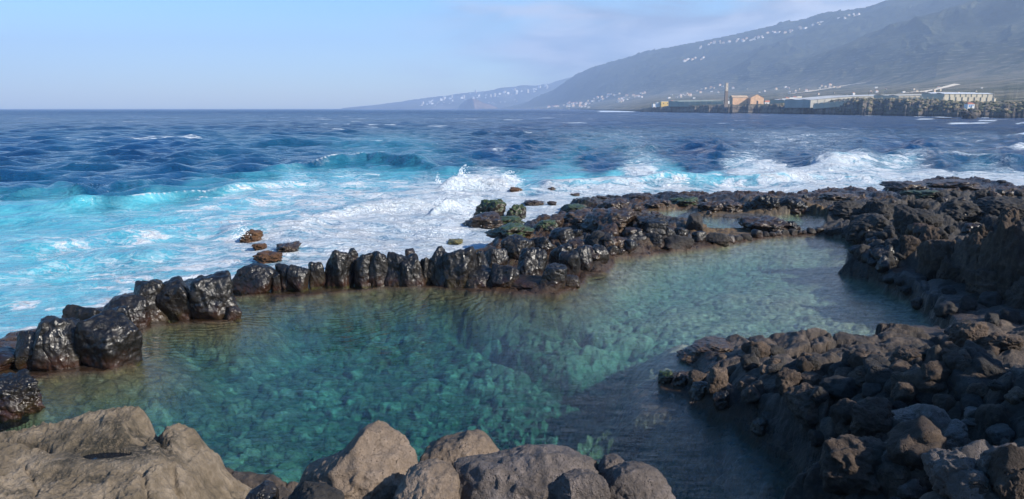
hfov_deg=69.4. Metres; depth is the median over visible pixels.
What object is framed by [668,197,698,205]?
boulder
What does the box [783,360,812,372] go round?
rubble stone
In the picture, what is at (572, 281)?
boulder
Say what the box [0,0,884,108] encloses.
sky
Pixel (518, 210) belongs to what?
boulder
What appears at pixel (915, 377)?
rubble stone
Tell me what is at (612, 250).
boulder
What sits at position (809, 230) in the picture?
stone
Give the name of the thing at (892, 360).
rubble stone
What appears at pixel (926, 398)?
rubble stone
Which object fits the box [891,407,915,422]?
boulder
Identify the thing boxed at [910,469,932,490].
rubble stone
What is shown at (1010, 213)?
boulder
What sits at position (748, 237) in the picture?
stone
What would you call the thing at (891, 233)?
rubble stone
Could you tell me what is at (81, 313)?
boulder
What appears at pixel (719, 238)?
boulder
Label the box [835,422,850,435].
rubble stone
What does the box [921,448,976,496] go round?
boulder
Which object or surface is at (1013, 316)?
rubble stone
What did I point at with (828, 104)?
retaining wall
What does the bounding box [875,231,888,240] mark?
rubble stone
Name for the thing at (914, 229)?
rubble stone
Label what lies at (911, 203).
rubble stone
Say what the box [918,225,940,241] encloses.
boulder
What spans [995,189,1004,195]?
rubble stone
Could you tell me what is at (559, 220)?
rubble stone
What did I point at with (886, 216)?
rubble stone
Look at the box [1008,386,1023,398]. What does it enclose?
rubble stone
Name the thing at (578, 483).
boulder
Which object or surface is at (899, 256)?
rubble stone
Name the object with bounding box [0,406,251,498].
slab rock
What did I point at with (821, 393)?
rubble stone
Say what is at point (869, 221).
boulder
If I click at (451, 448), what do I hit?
boulder
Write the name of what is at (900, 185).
boulder
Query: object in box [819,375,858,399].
rubble stone
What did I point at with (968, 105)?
hut
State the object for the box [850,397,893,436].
boulder
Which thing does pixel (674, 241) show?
boulder
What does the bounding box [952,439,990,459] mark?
rubble stone
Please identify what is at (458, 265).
boulder
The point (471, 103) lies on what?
sea stack
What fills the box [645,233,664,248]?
boulder
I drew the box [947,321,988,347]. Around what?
boulder
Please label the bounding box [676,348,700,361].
boulder
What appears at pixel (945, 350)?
rubble stone
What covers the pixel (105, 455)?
rain puddle
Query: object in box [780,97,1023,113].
scrub
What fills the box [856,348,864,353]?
rubble stone
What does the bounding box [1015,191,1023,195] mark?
rubble stone
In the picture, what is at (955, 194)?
rubble stone
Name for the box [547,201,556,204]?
boulder
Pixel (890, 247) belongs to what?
rubble stone
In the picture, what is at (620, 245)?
rubble stone
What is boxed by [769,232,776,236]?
stone
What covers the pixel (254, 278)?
boulder
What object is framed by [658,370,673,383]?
boulder
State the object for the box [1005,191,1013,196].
rubble stone
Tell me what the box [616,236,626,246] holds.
rubble stone
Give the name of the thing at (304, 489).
boulder
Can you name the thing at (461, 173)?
spray
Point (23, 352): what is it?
boulder
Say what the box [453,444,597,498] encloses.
boulder
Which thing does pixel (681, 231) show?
boulder
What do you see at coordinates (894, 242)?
rubble stone
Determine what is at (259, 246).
boulder
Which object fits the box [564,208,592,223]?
boulder
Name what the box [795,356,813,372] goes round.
rubble stone
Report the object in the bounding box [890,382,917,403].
rubble stone
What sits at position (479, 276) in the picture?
boulder
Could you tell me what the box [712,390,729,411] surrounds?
boulder
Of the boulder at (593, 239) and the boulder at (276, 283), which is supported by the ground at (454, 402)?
the boulder at (276, 283)
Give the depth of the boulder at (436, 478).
5.62 m
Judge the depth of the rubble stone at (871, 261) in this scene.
21.90 m
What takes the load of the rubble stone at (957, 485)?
on the ground at (454, 402)
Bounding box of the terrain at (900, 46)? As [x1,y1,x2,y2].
[500,0,1023,117]
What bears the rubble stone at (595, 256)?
on the ground at (454, 402)
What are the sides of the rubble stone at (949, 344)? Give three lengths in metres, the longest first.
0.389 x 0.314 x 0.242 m
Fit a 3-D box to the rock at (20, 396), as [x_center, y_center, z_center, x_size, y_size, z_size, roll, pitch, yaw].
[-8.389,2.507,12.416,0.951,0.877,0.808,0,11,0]
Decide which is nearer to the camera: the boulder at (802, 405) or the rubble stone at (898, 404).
the rubble stone at (898, 404)
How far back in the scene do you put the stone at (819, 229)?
29.87 m
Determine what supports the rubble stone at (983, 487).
on the ground at (454, 402)
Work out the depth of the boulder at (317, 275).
21.20 m
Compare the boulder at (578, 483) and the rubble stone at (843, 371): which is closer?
the boulder at (578, 483)
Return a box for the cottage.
[660,101,668,106]
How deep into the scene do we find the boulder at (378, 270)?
21.28 m
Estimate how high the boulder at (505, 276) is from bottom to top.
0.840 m
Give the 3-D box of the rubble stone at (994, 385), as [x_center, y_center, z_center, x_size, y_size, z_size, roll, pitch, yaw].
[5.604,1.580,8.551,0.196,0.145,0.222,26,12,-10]
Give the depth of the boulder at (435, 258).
21.34 m
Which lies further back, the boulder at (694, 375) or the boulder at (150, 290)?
the boulder at (150, 290)
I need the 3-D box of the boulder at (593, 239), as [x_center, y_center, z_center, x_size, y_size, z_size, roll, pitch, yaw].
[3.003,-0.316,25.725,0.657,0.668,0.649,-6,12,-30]
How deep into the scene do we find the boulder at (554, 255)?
23.18 m
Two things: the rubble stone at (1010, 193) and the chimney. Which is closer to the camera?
the rubble stone at (1010, 193)
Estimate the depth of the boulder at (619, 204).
32.68 m
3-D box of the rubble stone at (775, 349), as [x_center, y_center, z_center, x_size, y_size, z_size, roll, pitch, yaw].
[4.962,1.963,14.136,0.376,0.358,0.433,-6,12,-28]
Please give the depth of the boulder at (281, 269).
20.95 m
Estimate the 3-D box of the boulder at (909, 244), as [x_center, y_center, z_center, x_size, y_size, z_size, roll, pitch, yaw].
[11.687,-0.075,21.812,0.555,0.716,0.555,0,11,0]
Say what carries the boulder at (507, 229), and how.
on the ground at (454, 402)
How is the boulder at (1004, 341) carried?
on the ground at (454, 402)
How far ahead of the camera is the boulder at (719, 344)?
14.89 m
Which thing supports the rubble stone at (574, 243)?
on the pool water at (680, 212)
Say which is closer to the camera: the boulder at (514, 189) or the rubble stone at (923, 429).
the rubble stone at (923, 429)
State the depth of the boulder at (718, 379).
12.54 m
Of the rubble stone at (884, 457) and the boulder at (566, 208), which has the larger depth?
the boulder at (566, 208)
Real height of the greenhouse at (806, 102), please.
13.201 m
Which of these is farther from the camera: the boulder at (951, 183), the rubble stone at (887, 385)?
the boulder at (951, 183)
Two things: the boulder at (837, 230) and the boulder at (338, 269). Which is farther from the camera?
the boulder at (837, 230)
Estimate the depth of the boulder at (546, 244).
25.08 m
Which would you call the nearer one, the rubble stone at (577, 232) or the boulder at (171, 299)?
the boulder at (171, 299)
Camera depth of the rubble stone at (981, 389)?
8.86 m
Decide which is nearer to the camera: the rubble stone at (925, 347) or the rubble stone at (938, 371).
the rubble stone at (938, 371)
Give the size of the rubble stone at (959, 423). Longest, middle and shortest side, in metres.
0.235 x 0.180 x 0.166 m
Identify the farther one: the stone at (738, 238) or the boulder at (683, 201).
the boulder at (683, 201)
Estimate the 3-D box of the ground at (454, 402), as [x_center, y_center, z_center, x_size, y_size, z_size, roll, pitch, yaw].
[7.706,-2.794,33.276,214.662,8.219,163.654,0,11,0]
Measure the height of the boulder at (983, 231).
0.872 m
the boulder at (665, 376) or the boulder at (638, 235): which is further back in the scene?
the boulder at (638, 235)
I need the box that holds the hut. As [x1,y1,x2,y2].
[964,103,974,110]
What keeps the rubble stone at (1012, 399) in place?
on the ground at (454, 402)
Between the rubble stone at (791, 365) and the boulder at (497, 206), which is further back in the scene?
the boulder at (497, 206)
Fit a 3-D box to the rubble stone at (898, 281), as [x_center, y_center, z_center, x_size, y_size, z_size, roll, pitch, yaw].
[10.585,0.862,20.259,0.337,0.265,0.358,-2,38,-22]
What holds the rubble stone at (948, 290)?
on the ground at (454, 402)
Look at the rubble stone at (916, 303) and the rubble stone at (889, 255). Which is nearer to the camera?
the rubble stone at (916, 303)
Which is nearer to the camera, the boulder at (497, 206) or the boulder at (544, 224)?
the boulder at (544, 224)
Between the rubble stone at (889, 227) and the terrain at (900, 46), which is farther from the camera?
the terrain at (900, 46)
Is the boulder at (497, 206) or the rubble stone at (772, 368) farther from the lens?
the boulder at (497, 206)
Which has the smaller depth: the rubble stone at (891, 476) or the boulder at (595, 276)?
the rubble stone at (891, 476)
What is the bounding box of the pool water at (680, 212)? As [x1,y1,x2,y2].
[4,208,931,494]
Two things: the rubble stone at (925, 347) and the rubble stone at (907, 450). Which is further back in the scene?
the rubble stone at (925, 347)
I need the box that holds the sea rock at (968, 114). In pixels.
[961,111,977,118]
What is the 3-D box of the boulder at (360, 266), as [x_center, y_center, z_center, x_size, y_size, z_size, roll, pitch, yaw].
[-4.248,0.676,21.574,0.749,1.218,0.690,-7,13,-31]
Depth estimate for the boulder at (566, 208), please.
33.25 m
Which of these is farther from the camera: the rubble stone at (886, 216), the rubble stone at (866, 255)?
the rubble stone at (886, 216)
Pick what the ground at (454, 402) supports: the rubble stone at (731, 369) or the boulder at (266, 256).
the rubble stone at (731, 369)
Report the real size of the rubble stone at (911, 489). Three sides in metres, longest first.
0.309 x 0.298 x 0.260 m
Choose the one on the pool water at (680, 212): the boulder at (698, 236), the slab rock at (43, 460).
the boulder at (698, 236)
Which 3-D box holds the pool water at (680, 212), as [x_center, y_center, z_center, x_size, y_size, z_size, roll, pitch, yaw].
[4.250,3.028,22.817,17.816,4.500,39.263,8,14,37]
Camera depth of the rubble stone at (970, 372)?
9.10 m
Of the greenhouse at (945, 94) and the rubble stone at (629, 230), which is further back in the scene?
the greenhouse at (945, 94)
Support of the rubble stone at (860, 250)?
on the ground at (454, 402)
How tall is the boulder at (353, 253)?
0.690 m
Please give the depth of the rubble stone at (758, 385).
11.96 m
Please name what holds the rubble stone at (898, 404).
on the ground at (454, 402)
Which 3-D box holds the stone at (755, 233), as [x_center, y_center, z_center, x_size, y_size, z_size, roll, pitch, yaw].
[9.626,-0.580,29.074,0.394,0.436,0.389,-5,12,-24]
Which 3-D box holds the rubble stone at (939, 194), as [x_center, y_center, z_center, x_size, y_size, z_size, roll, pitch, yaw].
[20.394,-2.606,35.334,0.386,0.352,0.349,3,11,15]
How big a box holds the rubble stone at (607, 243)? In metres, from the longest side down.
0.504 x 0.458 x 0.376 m
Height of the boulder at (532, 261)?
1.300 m
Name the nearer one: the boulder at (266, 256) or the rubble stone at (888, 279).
the rubble stone at (888, 279)
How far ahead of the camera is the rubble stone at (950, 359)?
9.44 m
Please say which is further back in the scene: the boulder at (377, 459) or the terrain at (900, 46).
the terrain at (900, 46)
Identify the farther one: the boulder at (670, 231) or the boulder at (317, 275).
the boulder at (670, 231)
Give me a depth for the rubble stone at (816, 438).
10.05 m
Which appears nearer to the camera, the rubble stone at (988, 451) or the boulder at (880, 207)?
the rubble stone at (988, 451)
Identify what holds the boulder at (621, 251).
on the pool water at (680, 212)
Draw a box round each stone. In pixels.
[549,215,563,225]
[566,237,584,248]
[568,218,574,224]
[573,229,582,235]
[578,245,599,260]
[600,222,619,236]
[600,232,613,244]
[604,238,617,246]
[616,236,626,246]
[618,242,623,248]
[623,227,636,235]
[631,204,641,212]
[717,353,727,360]
[727,366,735,375]
[729,235,735,243]
[734,235,742,240]
[737,381,748,391]
[740,353,758,369]
[741,234,752,240]
[741,341,770,357]
[741,385,760,404]
[744,202,751,208]
[748,347,760,358]
[750,380,764,394]
[751,229,763,237]
[759,364,767,374]
[763,231,769,236]
[765,363,778,374]
[767,344,784,356]
[767,358,780,363]
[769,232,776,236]
[770,355,786,369]
[781,230,788,235]
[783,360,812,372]
[788,229,797,235]
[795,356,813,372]
[800,352,811,355]
[805,355,818,368]
[806,227,815,233]
[808,429,823,446]
[809,386,828,404]
[815,227,824,232]
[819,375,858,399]
[827,204,834,210]
[827,361,848,376]
[829,398,856,424]
[834,367,853,376]
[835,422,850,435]
[841,350,853,366]
[845,196,854,200]
[847,351,870,368]
[848,247,854,252]
[853,237,859,243]
[854,244,872,260]
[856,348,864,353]
[858,229,868,237]
[861,253,866,262]
[861,382,881,397]
[862,249,870,261]
[863,354,891,372]
[865,230,874,242]
[865,236,878,244]
[865,365,894,387]
[867,257,876,266]
[869,248,887,259]
[872,239,881,246]
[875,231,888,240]
[875,255,891,272]
[875,460,910,498]
[881,251,895,265]
[881,449,890,460]
[883,213,889,219]
[883,229,896,238]
[883,273,895,283]
[884,225,894,230]
[884,237,898,247]
[884,244,894,254]
[884,378,891,393]
[886,416,943,470]
[888,359,911,371]
[890,357,903,362]
[890,371,903,389]
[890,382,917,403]
[891,433,946,470]
[892,400,907,408]
[893,252,904,260]
[893,275,904,285]
[896,479,927,498]
[898,368,948,393]
[899,285,910,294]
[904,366,919,371]
[905,222,927,237]
[907,200,920,207]
[907,403,950,427]
[909,344,920,347]
[910,297,922,309]
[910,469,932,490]
[914,201,928,208]
[914,392,925,403]
[916,392,934,405]
[917,344,929,351]
[921,360,952,382]
[932,394,955,412]
[934,192,943,197]
[934,301,958,317]
[937,197,944,202]
[937,227,948,239]
[940,341,960,348]
[941,285,956,294]
[941,348,951,357]
[942,351,965,369]
[944,320,971,334]
[944,424,967,446]
[945,225,955,233]
[945,469,990,498]
[946,419,967,431]
[947,369,991,400]
[950,191,959,196]
[951,349,970,358]
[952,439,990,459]
[959,296,977,310]
[960,223,979,232]
[960,340,992,358]
[963,368,987,377]
[966,381,988,398]
[969,480,992,493]
[971,352,1007,379]
[975,189,987,197]
[975,404,1011,430]
[980,442,1016,456]
[984,312,998,325]
[984,345,1001,354]
[985,423,1014,445]
[986,190,1001,196]
[986,350,996,358]
[986,444,1023,486]
[987,379,1006,391]
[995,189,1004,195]
[999,309,1022,323]
[1004,393,1021,404]
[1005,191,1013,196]
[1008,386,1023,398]
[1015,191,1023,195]
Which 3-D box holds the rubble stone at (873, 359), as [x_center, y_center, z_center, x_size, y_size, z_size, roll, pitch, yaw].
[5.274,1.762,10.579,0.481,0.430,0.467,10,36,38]
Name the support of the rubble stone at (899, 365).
on the ground at (454, 402)
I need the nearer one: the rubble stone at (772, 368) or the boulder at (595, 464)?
the boulder at (595, 464)
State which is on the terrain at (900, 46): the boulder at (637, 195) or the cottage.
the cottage
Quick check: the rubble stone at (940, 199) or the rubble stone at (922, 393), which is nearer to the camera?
the rubble stone at (922, 393)
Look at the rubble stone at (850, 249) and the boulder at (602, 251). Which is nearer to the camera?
the rubble stone at (850, 249)
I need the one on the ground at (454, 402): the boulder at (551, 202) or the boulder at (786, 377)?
the boulder at (786, 377)
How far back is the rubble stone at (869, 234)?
27.17 m
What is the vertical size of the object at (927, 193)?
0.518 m
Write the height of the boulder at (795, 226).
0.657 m
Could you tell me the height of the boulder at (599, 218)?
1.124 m
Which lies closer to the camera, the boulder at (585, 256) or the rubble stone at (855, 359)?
the rubble stone at (855, 359)
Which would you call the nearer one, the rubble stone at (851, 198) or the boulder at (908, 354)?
the boulder at (908, 354)
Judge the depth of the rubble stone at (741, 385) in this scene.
12.31 m
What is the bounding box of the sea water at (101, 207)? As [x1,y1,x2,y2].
[0,109,1023,338]
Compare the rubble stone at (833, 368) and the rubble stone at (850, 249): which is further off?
the rubble stone at (850, 249)
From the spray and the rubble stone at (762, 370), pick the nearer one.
the rubble stone at (762, 370)
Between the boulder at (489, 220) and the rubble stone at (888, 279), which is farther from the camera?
the boulder at (489, 220)
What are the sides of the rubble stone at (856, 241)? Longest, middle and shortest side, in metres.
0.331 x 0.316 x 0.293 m
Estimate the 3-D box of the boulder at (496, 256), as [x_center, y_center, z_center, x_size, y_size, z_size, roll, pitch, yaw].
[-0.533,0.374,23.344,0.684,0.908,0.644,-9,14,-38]
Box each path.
[791,83,859,93]
[906,84,959,92]
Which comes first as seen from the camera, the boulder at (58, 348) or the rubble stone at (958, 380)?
the rubble stone at (958, 380)
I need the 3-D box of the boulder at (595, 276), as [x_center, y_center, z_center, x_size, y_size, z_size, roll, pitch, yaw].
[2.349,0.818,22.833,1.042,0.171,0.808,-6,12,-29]
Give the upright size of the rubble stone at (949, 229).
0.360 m
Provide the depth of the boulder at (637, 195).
40.88 m
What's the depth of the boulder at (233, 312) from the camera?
17.84 m
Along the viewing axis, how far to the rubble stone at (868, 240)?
26.33 m
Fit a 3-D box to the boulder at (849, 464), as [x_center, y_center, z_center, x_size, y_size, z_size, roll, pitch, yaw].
[3.404,2.141,7.344,0.663,0.561,0.700,5,12,23]
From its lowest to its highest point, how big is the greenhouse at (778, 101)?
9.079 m
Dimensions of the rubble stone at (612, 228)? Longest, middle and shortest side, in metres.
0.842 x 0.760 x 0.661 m
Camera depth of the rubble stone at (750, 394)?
11.91 m
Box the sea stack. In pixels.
[458,98,497,108]
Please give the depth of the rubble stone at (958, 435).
7.61 m
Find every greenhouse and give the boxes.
[668,100,723,106]
[770,99,784,103]
[785,95,873,107]
[874,94,921,97]
[921,92,993,99]
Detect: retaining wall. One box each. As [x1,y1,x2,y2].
[813,97,943,108]
[944,96,993,101]
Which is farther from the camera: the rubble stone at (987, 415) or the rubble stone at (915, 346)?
the rubble stone at (915, 346)
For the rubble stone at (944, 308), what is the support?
on the ground at (454, 402)
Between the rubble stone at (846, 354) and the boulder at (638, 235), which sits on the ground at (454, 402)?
the rubble stone at (846, 354)
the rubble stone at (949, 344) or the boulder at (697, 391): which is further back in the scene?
the boulder at (697, 391)
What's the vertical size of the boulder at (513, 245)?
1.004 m
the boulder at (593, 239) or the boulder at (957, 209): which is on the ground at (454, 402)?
the boulder at (957, 209)
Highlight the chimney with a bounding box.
[723,83,728,106]
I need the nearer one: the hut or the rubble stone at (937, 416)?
the rubble stone at (937, 416)
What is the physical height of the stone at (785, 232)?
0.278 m
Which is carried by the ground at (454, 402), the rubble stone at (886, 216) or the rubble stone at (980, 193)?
the rubble stone at (980, 193)
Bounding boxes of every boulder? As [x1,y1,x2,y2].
[0,346,14,371]
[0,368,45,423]
[14,330,34,370]
[32,315,69,370]
[35,317,82,371]
[62,304,103,320]
[74,309,142,369]
[103,294,151,327]
[112,306,131,321]
[133,279,169,322]
[155,276,190,322]
[188,270,237,319]
[225,306,241,321]
[232,263,277,295]
[239,229,263,242]
[245,480,279,498]
[252,243,266,250]
[252,250,282,263]
[271,272,280,292]
[275,241,301,252]
[275,263,294,290]
[286,264,310,291]
[288,480,344,498]
[293,420,417,498]
[308,262,324,289]
[322,250,353,288]
[348,248,358,260]
[352,253,372,288]
[368,251,387,287]
[385,252,405,286]
[393,458,459,498]
[400,253,425,286]
[405,248,414,255]
[418,429,498,465]
[420,257,431,284]
[426,246,446,285]
[434,258,444,286]
[442,246,476,287]
[447,238,462,244]
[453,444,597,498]
[462,211,503,228]
[465,265,490,288]
[473,199,506,215]
[476,251,488,266]
[484,222,534,237]
[485,248,508,267]
[489,264,518,287]
[500,215,525,224]
[501,234,534,260]
[506,204,525,218]
[509,187,521,191]
[510,275,541,290]
[517,247,547,275]
[523,200,543,205]
[530,236,555,254]
[532,219,558,230]
[539,263,566,288]
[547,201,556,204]
[548,243,572,263]
[549,227,575,242]
[554,468,610,498]
[559,250,580,276]
[560,203,585,212]
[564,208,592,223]
[566,274,579,287]
[574,245,592,270]
[580,207,636,233]
[583,272,607,279]
[586,230,604,246]
[592,244,608,263]
[594,460,597,470]
[597,200,634,212]
[598,453,623,476]
[604,460,675,498]
[606,245,618,255]
[618,249,624,254]
[620,227,645,240]
[624,239,638,251]
[633,193,647,197]
[635,215,668,228]
[643,219,666,234]
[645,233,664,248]
[646,200,671,206]
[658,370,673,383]
[664,234,694,249]
[666,226,675,236]
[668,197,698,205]
[673,371,688,385]
[674,227,688,236]
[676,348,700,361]
[686,213,702,230]
[688,369,706,383]
[688,381,707,401]
[691,335,733,352]
[692,231,706,242]
[697,201,722,212]
[705,232,729,245]
[707,367,727,395]
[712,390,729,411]
[719,199,744,212]
[738,215,791,231]
[750,194,779,210]
[750,416,767,436]
[775,367,801,395]
[778,196,809,216]
[785,382,834,431]
[787,221,800,230]
[799,371,822,384]
[817,192,860,200]
[819,434,885,495]
[827,226,842,235]
[833,200,864,220]
[845,213,891,241]
[847,365,866,386]
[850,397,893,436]
[865,201,895,220]
[878,181,928,190]
[891,346,926,362]
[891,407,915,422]
[892,204,943,238]
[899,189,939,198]
[899,235,920,259]
[915,239,955,280]
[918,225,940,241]
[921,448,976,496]
[926,179,982,189]
[938,200,984,222]
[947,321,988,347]
[949,232,982,282]
[961,406,977,426]
[968,225,993,237]
[975,455,991,475]
[976,214,1023,299]
[977,196,1023,218]
[980,332,1023,350]
[993,468,1023,498]
[996,207,1019,224]
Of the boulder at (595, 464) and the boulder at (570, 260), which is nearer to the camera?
the boulder at (595, 464)
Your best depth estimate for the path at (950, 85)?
989.08 m
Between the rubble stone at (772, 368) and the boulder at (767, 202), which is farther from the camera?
the boulder at (767, 202)
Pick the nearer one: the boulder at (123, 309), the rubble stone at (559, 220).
the boulder at (123, 309)
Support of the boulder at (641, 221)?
on the ground at (454, 402)
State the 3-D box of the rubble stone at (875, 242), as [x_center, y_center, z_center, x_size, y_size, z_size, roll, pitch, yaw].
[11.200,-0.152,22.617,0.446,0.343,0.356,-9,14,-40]
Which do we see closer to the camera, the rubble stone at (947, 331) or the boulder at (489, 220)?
the rubble stone at (947, 331)
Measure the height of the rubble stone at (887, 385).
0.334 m
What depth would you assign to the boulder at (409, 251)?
25.02 m
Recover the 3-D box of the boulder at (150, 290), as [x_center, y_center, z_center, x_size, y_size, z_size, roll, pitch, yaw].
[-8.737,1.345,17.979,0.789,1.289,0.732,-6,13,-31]
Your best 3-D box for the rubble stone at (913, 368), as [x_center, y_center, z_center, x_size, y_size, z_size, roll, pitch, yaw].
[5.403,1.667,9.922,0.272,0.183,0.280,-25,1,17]
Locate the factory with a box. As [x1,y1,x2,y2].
[729,94,763,104]
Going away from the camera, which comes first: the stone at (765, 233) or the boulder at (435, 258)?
the boulder at (435, 258)
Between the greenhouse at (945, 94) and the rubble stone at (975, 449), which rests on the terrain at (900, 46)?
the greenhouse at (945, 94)
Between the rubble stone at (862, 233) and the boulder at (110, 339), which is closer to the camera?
the boulder at (110, 339)
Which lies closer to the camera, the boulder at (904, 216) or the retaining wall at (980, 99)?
the boulder at (904, 216)
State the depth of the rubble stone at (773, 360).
12.70 m
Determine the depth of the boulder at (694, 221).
29.66 m
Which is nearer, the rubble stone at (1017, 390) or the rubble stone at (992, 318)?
the rubble stone at (1017, 390)
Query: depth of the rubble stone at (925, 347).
10.54 m
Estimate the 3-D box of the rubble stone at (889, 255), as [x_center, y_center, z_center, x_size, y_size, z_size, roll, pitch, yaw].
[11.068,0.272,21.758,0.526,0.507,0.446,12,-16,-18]
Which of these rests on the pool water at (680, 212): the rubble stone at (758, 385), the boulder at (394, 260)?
the boulder at (394, 260)
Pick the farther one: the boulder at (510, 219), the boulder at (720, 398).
the boulder at (510, 219)
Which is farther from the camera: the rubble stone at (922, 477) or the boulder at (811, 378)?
the boulder at (811, 378)
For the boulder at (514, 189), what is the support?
on the sea water at (101, 207)
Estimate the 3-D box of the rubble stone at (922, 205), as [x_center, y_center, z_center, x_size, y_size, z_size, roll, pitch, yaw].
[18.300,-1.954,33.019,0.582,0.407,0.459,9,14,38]
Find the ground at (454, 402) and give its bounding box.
[0,176,1023,498]
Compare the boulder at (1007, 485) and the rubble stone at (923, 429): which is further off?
the rubble stone at (923, 429)
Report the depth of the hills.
6605.73 m
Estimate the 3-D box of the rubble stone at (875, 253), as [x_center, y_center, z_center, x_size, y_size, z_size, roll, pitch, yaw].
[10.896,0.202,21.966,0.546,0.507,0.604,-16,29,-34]
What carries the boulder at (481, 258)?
on the pool water at (680, 212)
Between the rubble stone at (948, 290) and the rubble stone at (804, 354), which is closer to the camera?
the rubble stone at (804, 354)
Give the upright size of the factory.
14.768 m
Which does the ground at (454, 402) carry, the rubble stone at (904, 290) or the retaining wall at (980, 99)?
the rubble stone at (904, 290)
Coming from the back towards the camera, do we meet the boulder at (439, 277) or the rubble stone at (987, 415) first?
the boulder at (439, 277)
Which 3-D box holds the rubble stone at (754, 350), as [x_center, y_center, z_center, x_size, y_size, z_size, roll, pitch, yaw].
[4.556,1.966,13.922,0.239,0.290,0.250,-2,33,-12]
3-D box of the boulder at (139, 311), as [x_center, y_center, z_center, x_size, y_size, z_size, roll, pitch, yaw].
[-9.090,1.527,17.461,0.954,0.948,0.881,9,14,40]
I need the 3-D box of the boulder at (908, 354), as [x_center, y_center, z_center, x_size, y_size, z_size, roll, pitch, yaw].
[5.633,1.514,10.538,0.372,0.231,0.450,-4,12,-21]
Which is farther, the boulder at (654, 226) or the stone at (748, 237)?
the stone at (748, 237)
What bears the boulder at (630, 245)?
on the pool water at (680, 212)
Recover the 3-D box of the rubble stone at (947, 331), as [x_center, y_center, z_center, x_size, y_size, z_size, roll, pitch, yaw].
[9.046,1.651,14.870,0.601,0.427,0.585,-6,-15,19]
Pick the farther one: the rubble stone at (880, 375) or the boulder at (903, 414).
the rubble stone at (880, 375)
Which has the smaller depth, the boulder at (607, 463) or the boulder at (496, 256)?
the boulder at (607, 463)
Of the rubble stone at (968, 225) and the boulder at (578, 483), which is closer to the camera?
the boulder at (578, 483)
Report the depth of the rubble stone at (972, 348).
10.02 m
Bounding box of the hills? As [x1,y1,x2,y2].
[342,77,571,108]
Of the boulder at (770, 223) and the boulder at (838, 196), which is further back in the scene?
the boulder at (838, 196)
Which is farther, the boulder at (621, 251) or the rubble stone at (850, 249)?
the boulder at (621, 251)
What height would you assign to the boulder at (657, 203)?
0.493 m
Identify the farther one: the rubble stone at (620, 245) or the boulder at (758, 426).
the rubble stone at (620, 245)
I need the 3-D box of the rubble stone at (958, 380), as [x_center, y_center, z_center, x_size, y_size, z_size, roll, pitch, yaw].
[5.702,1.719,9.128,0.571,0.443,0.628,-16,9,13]
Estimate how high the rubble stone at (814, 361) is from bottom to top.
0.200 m
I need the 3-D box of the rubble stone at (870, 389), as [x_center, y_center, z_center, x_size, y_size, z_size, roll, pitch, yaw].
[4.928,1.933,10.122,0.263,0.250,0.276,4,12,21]
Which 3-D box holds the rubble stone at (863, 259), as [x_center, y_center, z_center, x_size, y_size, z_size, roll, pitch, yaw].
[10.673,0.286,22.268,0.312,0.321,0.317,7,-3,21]
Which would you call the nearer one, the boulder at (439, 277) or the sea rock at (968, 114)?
the boulder at (439, 277)
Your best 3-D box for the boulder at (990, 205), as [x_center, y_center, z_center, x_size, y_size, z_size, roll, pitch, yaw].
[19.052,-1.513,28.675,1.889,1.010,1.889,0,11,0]
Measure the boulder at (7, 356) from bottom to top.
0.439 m
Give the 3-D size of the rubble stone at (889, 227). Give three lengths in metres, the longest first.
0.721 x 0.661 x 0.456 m
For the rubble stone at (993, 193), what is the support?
on the ground at (454, 402)
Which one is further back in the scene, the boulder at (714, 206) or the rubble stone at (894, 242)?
the boulder at (714, 206)
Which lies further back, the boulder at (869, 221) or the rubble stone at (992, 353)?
the boulder at (869, 221)
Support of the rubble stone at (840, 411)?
on the ground at (454, 402)
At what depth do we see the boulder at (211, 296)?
17.82 m
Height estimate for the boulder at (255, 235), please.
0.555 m
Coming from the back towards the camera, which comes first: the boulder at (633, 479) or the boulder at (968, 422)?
the boulder at (968, 422)
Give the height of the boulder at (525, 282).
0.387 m
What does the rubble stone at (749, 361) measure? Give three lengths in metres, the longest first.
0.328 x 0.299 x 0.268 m
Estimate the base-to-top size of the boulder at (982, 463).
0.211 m
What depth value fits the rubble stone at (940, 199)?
33.25 m
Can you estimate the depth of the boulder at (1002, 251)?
17.64 m
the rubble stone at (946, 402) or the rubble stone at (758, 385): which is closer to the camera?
the rubble stone at (946, 402)
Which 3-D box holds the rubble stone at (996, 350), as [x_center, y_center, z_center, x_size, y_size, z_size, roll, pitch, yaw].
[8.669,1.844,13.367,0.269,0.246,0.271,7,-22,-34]
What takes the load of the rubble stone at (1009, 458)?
on the ground at (454, 402)
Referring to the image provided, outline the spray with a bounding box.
[231,164,862,240]
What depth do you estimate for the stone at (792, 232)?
29.63 m
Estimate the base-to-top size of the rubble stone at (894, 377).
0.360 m
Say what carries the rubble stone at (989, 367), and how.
on the rubble stone at (958, 380)
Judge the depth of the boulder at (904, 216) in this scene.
22.68 m
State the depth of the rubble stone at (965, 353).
9.93 m
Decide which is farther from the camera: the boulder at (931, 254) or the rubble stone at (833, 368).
the boulder at (931, 254)
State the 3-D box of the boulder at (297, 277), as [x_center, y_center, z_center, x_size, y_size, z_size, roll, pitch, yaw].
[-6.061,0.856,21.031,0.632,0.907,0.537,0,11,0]
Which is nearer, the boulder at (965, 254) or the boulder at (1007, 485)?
the boulder at (1007, 485)
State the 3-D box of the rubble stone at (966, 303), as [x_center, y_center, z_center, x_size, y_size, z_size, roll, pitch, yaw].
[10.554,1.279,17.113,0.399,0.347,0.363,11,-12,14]
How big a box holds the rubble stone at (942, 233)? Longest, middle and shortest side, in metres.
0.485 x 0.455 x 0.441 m
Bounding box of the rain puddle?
[83,452,130,459]
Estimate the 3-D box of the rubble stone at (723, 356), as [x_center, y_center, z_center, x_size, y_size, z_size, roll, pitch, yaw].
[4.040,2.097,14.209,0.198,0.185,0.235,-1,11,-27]

